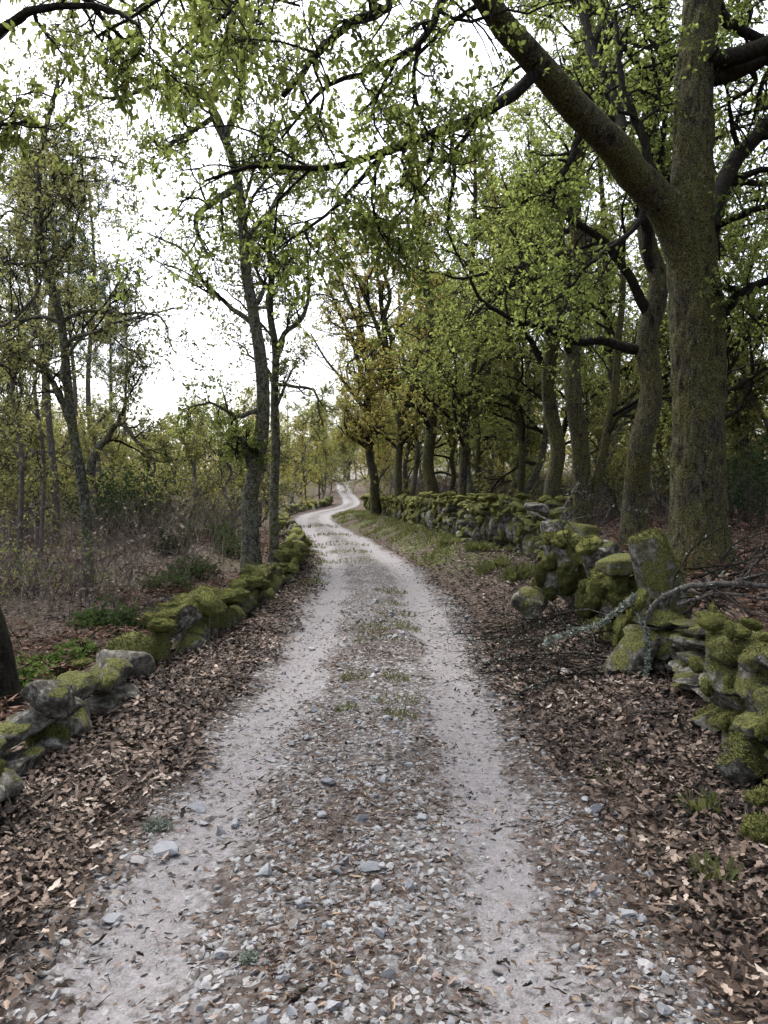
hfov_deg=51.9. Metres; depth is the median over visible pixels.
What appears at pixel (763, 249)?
oak tree
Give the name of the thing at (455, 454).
oak tree
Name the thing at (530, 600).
wedge stone
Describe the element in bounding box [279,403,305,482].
oak tree
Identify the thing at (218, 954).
stone
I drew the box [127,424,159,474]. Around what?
sapling
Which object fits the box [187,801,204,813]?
stone
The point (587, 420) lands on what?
sapling
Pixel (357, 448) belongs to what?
sapling
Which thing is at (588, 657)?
brush stick
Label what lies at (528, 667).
brush stick
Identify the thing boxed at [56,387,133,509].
sapling
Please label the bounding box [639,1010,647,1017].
stone
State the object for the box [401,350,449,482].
oak tree
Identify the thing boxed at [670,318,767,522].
sapling
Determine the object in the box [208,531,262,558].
bramble
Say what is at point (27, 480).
sapling
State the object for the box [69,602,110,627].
herb
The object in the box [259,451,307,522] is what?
sapling
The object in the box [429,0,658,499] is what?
oak tree
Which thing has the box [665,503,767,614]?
dead branch
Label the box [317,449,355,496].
sapling
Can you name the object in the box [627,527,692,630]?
standing slab
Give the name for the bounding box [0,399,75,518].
sapling
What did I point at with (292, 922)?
stone
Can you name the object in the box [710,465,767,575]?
dead branch
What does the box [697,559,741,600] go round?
dead twig
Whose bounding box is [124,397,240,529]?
sapling
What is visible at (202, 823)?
stone
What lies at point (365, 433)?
oak tree
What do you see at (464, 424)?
oak tree
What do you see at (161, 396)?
sky
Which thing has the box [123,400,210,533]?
sapling
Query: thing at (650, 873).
stone
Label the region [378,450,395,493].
sapling
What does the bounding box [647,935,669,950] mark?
stick
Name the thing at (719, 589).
dead twig
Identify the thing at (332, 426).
sapling
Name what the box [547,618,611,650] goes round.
brush stick
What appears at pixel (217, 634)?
dry stalk
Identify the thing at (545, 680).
fallen branch
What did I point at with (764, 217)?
oak tree
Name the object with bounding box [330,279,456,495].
oak tree
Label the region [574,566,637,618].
mossy boulder
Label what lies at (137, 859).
stone
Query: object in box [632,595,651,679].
lichened branch
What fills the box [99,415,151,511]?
sapling
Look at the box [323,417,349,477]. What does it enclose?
sapling
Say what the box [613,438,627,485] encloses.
sapling
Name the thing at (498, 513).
dry stone wall
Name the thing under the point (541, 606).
brush stick
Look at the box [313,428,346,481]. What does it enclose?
sapling
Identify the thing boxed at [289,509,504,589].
bank grass
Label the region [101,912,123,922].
stone
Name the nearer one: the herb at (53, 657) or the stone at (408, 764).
the stone at (408, 764)
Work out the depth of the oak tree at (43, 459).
19.98 m
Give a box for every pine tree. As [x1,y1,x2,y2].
[0,103,110,543]
[0,169,85,532]
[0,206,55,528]
[29,211,111,513]
[52,159,140,528]
[74,266,140,494]
[85,285,155,500]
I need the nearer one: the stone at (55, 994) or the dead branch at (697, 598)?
the stone at (55, 994)
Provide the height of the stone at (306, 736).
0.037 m
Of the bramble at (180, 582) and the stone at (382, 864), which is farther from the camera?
the bramble at (180, 582)
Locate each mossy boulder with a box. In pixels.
[530,528,586,607]
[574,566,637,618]
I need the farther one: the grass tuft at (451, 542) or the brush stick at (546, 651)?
the grass tuft at (451, 542)
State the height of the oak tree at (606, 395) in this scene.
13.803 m
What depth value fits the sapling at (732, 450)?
28.79 m
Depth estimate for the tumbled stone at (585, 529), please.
10.46 m
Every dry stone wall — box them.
[0,657,139,802]
[141,532,311,663]
[278,495,333,540]
[360,491,578,561]
[592,587,684,671]
[664,616,734,701]
[686,600,767,784]
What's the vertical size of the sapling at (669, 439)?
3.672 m
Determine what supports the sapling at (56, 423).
on the ground at (356, 528)
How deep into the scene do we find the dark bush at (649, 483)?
30.62 m
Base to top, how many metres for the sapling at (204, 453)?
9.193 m
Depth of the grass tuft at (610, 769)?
4.45 m
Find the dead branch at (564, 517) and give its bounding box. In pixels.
[547,473,583,536]
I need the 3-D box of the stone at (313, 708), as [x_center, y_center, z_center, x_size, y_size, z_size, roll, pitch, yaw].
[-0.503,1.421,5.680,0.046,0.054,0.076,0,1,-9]
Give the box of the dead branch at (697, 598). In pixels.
[677,550,767,616]
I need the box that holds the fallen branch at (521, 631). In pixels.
[402,567,575,665]
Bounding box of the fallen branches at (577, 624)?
[402,477,767,699]
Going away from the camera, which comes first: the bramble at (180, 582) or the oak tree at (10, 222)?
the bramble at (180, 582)
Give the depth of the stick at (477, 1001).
2.46 m
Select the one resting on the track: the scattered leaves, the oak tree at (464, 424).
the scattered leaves
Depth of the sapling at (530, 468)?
32.45 m
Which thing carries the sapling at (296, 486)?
on the ground at (356, 528)
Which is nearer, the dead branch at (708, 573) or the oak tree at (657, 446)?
the dead branch at (708, 573)
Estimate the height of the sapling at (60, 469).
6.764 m
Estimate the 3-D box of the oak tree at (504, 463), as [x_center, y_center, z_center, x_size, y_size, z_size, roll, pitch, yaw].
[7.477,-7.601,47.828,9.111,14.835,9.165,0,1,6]
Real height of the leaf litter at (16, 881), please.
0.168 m
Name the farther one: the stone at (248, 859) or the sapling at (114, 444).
the sapling at (114, 444)
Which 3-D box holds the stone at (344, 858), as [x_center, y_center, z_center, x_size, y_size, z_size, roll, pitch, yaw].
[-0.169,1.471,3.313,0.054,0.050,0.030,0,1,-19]
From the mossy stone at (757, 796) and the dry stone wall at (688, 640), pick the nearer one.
the mossy stone at (757, 796)
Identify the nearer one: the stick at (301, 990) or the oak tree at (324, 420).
the stick at (301, 990)
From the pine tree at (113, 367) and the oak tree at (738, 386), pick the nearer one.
the oak tree at (738, 386)
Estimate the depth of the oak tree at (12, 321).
12.03 m
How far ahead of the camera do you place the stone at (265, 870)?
3.25 m
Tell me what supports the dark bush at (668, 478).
on the ground at (356, 528)
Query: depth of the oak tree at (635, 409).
31.75 m
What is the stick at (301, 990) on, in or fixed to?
on the track
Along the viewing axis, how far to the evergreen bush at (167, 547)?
16.99 m
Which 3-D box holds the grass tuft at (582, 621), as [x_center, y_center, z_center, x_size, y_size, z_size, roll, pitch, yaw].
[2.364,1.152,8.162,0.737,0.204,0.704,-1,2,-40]
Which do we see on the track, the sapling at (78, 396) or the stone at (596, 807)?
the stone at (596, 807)
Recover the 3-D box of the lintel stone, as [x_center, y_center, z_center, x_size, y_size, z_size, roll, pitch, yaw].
[2.378,0.500,7.614,0.602,0.195,0.399,0,1,-11]
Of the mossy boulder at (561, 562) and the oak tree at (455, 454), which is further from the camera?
the oak tree at (455, 454)
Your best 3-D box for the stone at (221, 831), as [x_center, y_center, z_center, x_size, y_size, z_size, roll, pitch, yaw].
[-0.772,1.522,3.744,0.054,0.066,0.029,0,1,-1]
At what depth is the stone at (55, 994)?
2.52 m
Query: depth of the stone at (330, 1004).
2.37 m
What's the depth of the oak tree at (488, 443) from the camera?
60.13 m
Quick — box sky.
[0,0,767,478]
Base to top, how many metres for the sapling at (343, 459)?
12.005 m
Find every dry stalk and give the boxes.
[208,615,209,657]
[216,612,217,658]
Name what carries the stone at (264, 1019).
on the track
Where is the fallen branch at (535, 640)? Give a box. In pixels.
[423,556,564,649]
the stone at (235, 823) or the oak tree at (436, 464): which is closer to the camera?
the stone at (235, 823)
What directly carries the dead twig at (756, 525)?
on the ground at (356, 528)
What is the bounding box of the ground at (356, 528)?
[0,472,767,1023]
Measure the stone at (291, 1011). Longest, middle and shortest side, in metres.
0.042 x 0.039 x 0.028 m
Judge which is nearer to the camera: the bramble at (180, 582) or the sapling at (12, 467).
the bramble at (180, 582)
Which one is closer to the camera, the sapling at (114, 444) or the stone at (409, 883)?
the stone at (409, 883)
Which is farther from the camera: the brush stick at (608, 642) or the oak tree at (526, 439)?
the oak tree at (526, 439)
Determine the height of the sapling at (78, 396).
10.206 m
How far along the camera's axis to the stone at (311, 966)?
2.55 m
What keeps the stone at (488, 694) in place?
on the track
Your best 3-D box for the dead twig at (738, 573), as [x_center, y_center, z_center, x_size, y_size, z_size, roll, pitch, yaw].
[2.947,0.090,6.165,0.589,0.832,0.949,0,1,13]
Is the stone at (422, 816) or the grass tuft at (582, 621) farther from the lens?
the grass tuft at (582, 621)
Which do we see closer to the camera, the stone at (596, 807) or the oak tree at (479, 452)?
the stone at (596, 807)
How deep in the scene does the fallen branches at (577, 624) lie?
9.05 m
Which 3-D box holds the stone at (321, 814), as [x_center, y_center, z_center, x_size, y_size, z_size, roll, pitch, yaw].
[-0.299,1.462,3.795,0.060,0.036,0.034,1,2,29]
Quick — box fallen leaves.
[0,529,284,752]
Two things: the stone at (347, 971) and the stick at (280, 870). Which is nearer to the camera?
the stone at (347, 971)
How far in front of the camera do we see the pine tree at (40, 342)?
31.82 m
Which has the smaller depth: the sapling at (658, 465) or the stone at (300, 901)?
the stone at (300, 901)
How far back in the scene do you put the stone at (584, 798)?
4.05 m
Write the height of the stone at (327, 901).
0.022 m
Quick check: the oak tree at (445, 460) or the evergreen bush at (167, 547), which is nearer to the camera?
the evergreen bush at (167, 547)
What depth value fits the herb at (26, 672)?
6.81 m
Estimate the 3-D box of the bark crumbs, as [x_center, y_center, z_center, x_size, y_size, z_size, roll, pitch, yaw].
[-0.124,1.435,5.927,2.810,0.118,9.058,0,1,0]
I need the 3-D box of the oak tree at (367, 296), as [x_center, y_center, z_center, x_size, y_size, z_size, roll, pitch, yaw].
[0.567,-6.775,35.572,6.320,14.584,7.190,1,2,36]
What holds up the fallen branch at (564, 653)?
on the leaf litter at (637, 780)
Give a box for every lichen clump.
[141,815,173,832]
[237,947,258,964]
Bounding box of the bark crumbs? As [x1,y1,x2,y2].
[0,609,758,1023]
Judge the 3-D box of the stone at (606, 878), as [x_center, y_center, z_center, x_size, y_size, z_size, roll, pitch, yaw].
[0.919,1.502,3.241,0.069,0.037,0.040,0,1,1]
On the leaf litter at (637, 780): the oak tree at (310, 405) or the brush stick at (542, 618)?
the brush stick at (542, 618)
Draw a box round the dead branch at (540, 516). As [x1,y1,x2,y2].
[530,497,634,539]
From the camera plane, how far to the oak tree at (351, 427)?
199.64 m
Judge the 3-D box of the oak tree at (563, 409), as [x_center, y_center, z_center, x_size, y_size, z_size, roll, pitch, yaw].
[8.085,-7.470,33.002,11.198,15.147,8.276,0,1,-6]
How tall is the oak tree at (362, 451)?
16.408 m
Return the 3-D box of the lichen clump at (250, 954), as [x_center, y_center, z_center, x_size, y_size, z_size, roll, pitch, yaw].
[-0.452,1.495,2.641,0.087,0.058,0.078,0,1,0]
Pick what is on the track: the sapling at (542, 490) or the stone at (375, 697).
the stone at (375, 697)
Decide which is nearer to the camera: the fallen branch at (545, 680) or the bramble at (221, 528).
the fallen branch at (545, 680)
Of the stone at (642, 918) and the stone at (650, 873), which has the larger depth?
the stone at (650, 873)
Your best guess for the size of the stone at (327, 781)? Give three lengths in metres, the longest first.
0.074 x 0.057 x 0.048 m
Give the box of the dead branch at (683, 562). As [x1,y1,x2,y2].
[666,452,767,618]
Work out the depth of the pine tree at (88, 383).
37.57 m
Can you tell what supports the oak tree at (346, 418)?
on the ground at (356, 528)
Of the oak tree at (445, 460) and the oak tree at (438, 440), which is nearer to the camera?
the oak tree at (438, 440)
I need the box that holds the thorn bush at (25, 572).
[0,511,115,604]
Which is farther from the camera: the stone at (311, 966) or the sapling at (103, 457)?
the sapling at (103, 457)
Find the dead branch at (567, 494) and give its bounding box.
[564,457,666,531]
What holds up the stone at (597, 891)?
on the track
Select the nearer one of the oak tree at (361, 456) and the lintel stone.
the lintel stone
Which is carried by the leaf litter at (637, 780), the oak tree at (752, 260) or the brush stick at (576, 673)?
the brush stick at (576, 673)
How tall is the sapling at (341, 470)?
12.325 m
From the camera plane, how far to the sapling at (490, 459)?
39.93 m
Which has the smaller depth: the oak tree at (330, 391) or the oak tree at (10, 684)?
the oak tree at (10, 684)
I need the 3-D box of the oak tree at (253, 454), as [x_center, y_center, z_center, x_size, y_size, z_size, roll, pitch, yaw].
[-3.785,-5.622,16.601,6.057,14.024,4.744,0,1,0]
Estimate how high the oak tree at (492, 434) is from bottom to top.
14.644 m
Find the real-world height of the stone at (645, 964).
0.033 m
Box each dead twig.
[680,553,767,610]
[683,536,767,614]
[688,474,767,620]
[695,567,765,613]
[697,548,767,596]
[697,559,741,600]
[727,471,767,576]
[730,580,765,596]
[743,511,767,597]
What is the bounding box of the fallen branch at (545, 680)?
[400,618,639,718]
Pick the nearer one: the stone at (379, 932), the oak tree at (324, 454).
the stone at (379, 932)
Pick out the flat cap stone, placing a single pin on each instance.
(534, 507)
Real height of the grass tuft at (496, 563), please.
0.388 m
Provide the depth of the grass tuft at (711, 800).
3.84 m
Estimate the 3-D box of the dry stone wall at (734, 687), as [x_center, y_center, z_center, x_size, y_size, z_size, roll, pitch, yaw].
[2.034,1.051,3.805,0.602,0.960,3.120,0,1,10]
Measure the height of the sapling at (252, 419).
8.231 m
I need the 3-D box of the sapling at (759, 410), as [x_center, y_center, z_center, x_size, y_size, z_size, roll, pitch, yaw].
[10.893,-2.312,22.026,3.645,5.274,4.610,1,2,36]
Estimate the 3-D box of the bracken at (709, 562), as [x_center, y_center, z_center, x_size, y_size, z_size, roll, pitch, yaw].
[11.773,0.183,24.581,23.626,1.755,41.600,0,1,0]
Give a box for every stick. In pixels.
[276,868,326,875]
[290,965,319,1002]
[407,572,534,632]
[408,591,563,649]
[416,994,471,1023]
[446,622,556,684]
[468,996,507,1013]
[485,568,586,637]
[487,591,579,644]
[499,609,587,667]
[502,650,600,685]
[518,648,582,665]
[523,595,579,630]
[537,975,565,980]
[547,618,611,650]
[561,637,617,666]
[567,617,618,664]
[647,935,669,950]
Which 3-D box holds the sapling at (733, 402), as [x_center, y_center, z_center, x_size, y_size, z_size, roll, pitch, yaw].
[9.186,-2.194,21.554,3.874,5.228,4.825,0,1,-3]
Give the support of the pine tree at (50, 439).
on the ground at (356, 528)
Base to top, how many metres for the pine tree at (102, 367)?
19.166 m
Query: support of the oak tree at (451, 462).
on the ground at (356, 528)
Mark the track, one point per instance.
(174, 977)
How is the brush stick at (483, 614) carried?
on the leaf litter at (637, 780)
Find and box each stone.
[23,722,71,747]
[50,988,59,999]
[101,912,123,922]
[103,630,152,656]
[130,855,147,864]
[153,841,178,856]
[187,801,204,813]
[196,1005,202,1010]
[197,945,204,958]
[199,820,207,825]
[204,815,214,821]
[215,949,228,958]
[216,827,226,834]
[231,818,239,827]
[244,855,250,862]
[252,1014,270,1023]
[255,863,271,876]
[267,757,278,762]
[278,973,290,983]
[285,1005,297,1017]
[287,918,298,929]
[294,896,313,908]
[301,734,309,739]
[303,1002,318,1015]
[307,963,313,969]
[311,705,316,712]
[317,811,326,817]
[320,777,335,784]
[322,922,327,928]
[323,899,334,906]
[324,1000,341,1012]
[326,920,334,925]
[331,867,342,876]
[338,855,348,865]
[343,968,352,975]
[355,814,368,821]
[360,859,379,871]
[370,879,384,892]
[371,695,379,699]
[372,927,385,938]
[378,774,386,782]
[379,861,385,870]
[380,968,395,977]
[404,762,412,767]
[405,878,414,889]
[417,813,427,820]
[446,1016,455,1023]
[486,692,495,697]
[510,586,547,618]
[523,502,549,512]
[540,519,562,557]
[560,668,571,674]
[565,523,599,536]
[581,796,587,802]
[588,887,601,894]
[590,803,603,813]
[595,553,633,575]
[598,874,616,882]
[602,624,660,677]
[606,914,614,923]
[612,971,621,978]
[621,908,638,918]
[637,958,654,973]
[638,914,647,922]
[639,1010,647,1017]
[643,869,653,876]
[656,1001,671,1017]
[660,974,670,982]
[706,1004,719,1014]
[715,730,767,788]
[738,810,767,845]
[743,784,767,810]
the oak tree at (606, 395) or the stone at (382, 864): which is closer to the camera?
the stone at (382, 864)
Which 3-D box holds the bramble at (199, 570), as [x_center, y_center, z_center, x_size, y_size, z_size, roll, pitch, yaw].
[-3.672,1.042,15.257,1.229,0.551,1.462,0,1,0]
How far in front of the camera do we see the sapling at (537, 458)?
44.26 m
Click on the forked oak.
(684, 208)
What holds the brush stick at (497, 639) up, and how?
on the leaf litter at (637, 780)
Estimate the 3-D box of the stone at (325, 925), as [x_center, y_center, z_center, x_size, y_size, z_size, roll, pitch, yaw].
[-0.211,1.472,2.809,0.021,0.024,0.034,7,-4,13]
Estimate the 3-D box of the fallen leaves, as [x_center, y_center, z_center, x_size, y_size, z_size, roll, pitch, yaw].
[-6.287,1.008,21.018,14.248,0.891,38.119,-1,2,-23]
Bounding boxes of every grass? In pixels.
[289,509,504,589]
[300,523,420,720]
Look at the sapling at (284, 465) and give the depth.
39.51 m
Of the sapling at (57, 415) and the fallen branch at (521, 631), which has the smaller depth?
the fallen branch at (521, 631)
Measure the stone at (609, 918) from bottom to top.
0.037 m
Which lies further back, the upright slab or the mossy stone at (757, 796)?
the upright slab
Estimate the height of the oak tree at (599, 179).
14.489 m
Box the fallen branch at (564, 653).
[442,613,607,674]
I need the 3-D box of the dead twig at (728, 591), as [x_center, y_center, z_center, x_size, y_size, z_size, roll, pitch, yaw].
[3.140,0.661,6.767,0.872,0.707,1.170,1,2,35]
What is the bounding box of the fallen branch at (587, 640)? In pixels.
[429,477,720,647]
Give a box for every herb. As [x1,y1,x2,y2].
[15,644,86,674]
[17,660,58,688]
[55,637,99,659]
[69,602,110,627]
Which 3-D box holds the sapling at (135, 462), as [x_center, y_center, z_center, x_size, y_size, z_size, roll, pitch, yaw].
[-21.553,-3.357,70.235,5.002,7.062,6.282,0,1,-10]
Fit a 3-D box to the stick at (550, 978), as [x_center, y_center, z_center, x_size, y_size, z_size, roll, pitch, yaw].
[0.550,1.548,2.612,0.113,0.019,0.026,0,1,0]
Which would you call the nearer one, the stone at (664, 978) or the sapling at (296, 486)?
the stone at (664, 978)
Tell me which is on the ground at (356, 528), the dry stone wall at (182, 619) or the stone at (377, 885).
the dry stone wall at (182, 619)
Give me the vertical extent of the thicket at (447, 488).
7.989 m
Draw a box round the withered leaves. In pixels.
[0,440,281,615]
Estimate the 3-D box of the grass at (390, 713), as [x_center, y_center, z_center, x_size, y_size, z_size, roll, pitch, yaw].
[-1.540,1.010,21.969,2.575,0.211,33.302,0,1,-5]
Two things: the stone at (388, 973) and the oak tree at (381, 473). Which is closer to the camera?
the stone at (388, 973)
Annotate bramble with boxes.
[66,595,168,636]
[135,568,194,593]
[157,554,223,581]
[162,503,240,544]
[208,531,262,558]
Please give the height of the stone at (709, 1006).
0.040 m
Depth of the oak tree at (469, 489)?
28.89 m
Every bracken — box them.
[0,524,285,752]
[419,494,767,713]
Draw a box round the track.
[0,481,755,1023]
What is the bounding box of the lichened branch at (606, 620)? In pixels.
[512,592,637,683]
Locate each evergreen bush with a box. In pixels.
[38,456,215,548]
[147,522,197,555]
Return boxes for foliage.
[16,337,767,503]
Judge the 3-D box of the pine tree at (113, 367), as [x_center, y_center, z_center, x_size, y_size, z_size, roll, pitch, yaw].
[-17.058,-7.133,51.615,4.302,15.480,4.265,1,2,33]
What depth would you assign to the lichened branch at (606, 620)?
6.53 m
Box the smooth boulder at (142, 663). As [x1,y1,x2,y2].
[95,649,155,682]
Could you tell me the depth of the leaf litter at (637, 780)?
4.31 m
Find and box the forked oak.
[56,0,767,575]
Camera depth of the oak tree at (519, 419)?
26.25 m
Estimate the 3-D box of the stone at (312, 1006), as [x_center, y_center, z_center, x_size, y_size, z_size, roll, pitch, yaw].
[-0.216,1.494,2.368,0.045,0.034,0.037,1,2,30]
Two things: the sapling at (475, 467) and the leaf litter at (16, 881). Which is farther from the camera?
the sapling at (475, 467)
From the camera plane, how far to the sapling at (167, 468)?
52.02 m
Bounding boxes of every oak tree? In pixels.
[0,0,111,491]
[0,0,338,713]
[0,1,225,593]
[0,72,131,570]
[0,108,168,561]
[0,137,49,394]
[54,0,341,568]
[202,39,368,561]
[274,219,413,515]
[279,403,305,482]
[283,408,328,500]
[292,396,355,491]
[292,415,316,494]
[294,399,334,480]
[299,422,344,500]
[300,383,340,479]
[303,198,465,518]
[303,410,344,484]
[305,416,336,499]
[327,393,359,480]
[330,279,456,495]
[332,387,368,476]
[336,347,394,472]
[337,386,361,478]
[343,119,630,495]
[343,446,369,492]
[350,103,483,493]
[353,383,414,482]
[354,393,390,470]
[355,258,505,492]
[360,0,767,525]
[368,206,462,495]
[374,269,508,505]
[384,382,414,485]
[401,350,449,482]
[402,435,450,493]
[417,0,767,550]
[418,151,635,500]
[420,428,497,479]
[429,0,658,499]
[430,201,567,498]
[433,426,458,489]
[434,426,458,488]
[436,246,548,492]
[437,91,587,499]
[439,336,563,491]
[442,99,535,492]
[448,343,541,495]
[451,170,669,493]
[454,363,513,466]
[476,52,752,516]
[496,237,631,456]
[542,224,655,451]
[559,242,750,511]
[590,108,767,517]
[591,0,767,519]
[605,231,759,511]
[617,68,767,519]
[625,2,767,343]
[660,264,764,440]
[729,212,767,451]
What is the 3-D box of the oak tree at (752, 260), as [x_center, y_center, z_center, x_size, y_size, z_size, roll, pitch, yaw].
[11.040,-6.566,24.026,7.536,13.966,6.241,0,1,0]
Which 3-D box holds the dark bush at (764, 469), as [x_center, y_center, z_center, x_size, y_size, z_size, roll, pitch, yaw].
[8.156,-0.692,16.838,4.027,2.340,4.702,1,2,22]
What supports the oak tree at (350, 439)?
on the ground at (356, 528)
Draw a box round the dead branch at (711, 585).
[646,542,767,630]
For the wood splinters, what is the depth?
3.45 m
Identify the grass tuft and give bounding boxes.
[434,536,461,546]
[462,539,491,551]
[471,555,513,575]
[496,561,534,582]
[578,616,612,634]
[579,758,648,785]
[673,785,723,818]
[685,847,744,884]
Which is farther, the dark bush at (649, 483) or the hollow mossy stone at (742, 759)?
the dark bush at (649, 483)
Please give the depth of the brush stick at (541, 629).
8.21 m
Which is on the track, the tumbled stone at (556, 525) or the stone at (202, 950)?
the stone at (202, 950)
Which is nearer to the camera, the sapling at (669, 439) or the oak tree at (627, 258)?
the sapling at (669, 439)
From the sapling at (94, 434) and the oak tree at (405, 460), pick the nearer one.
the sapling at (94, 434)
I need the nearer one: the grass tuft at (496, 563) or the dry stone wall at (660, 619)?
the dry stone wall at (660, 619)
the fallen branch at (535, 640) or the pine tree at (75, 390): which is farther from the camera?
the pine tree at (75, 390)
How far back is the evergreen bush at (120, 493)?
26.49 m
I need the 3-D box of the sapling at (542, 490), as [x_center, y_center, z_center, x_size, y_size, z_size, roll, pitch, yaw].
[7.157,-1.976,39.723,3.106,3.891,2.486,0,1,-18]
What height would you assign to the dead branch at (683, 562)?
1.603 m
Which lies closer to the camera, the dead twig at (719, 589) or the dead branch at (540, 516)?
the dead twig at (719, 589)
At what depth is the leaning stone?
6.55 m
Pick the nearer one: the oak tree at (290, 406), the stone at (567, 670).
the stone at (567, 670)
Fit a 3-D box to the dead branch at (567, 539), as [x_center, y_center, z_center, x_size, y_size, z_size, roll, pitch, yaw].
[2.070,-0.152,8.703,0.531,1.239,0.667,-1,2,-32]
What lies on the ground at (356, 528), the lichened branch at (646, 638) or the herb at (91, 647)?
the herb at (91, 647)
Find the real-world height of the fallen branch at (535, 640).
0.895 m
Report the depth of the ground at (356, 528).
9.33 m
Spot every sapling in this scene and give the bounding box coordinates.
[0,376,49,529]
[0,390,98,543]
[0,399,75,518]
[0,399,88,533]
[0,401,61,537]
[0,409,63,504]
[0,418,51,527]
[27,449,77,512]
[29,390,158,530]
[40,384,130,517]
[40,400,87,474]
[47,416,127,517]
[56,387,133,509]
[62,409,130,497]
[73,415,145,510]
[90,410,181,522]
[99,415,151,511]
[104,412,181,512]
[119,437,158,498]
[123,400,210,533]
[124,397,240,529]
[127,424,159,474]
[160,383,269,530]
[173,393,243,515]
[191,400,290,530]
[193,384,298,525]
[212,395,314,527]
[224,417,306,510]
[224,419,296,518]
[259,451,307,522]
[264,417,327,505]
[281,445,306,503]
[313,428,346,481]
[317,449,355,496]
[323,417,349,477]
[325,422,355,479]
[326,433,350,478]
[328,417,360,480]
[333,437,364,479]
[339,426,367,479]
[355,446,395,493]
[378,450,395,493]
[446,418,515,492]
[455,446,494,491]
[456,423,517,493]
[488,402,571,501]
[495,396,569,499]
[503,445,544,497]
[505,430,549,492]
[537,355,668,522]
[565,396,651,516]
[591,418,628,502]
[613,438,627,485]
[619,340,767,512]
[649,418,671,499]
[651,446,669,502]
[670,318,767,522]
[726,338,767,477]
[726,383,767,504]
[726,427,767,517]
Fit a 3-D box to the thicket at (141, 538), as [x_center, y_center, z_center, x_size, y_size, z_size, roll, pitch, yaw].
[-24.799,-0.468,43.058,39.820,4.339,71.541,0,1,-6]
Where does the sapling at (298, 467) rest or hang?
on the ground at (356, 528)
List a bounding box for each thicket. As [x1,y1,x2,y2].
[0,455,284,627]
[380,431,767,531]
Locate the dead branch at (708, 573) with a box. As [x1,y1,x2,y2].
[691,495,767,581]
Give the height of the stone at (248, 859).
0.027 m
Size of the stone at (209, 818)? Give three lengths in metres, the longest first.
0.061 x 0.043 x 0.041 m
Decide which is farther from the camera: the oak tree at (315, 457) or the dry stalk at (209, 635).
the oak tree at (315, 457)
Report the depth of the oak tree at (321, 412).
123.03 m
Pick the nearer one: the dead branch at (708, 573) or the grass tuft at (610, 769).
the grass tuft at (610, 769)
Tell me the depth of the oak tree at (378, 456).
70.17 m
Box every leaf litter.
[0,533,327,1023]
[353,525,767,1023]
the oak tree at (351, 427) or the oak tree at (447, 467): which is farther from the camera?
the oak tree at (351, 427)
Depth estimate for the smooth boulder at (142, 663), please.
6.74 m
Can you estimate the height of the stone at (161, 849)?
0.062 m
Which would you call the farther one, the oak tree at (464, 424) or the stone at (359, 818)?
the oak tree at (464, 424)
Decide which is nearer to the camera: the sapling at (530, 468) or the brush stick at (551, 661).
the brush stick at (551, 661)
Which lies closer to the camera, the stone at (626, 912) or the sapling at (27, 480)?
the stone at (626, 912)
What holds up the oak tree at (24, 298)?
on the ground at (356, 528)
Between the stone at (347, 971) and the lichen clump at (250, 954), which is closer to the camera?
the stone at (347, 971)
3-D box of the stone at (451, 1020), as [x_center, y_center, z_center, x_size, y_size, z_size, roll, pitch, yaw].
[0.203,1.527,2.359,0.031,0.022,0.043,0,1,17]
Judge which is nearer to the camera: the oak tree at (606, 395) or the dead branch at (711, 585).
the dead branch at (711, 585)
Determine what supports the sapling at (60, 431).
on the ground at (356, 528)
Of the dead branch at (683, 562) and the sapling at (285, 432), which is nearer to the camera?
the dead branch at (683, 562)
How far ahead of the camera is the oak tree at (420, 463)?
63.97 m
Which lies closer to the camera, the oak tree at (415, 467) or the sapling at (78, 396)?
the oak tree at (415, 467)
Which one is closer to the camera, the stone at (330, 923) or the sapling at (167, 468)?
the stone at (330, 923)
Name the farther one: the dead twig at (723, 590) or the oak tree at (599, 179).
the oak tree at (599, 179)
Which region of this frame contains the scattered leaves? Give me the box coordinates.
[23,594,634,1023]
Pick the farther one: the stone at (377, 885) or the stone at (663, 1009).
the stone at (377, 885)
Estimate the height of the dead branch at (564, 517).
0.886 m
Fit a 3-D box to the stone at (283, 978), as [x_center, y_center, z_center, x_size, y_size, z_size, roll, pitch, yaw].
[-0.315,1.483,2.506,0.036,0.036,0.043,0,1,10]
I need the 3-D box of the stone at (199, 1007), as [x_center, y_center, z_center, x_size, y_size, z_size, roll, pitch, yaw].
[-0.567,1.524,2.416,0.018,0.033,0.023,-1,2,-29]
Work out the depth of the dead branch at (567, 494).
10.35 m
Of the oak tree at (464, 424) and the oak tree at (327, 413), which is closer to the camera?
the oak tree at (464, 424)
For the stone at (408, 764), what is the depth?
4.50 m
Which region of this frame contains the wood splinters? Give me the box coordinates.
[8,718,756,1023]
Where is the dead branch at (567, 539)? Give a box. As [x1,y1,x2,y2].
[552,447,605,554]
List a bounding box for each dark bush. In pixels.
[602,442,669,513]
[648,439,767,518]
[666,422,767,532]
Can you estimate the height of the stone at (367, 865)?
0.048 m
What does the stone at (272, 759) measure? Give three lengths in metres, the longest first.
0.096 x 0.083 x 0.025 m
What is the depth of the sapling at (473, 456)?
42.44 m
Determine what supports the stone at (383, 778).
on the track
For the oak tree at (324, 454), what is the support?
on the ground at (356, 528)

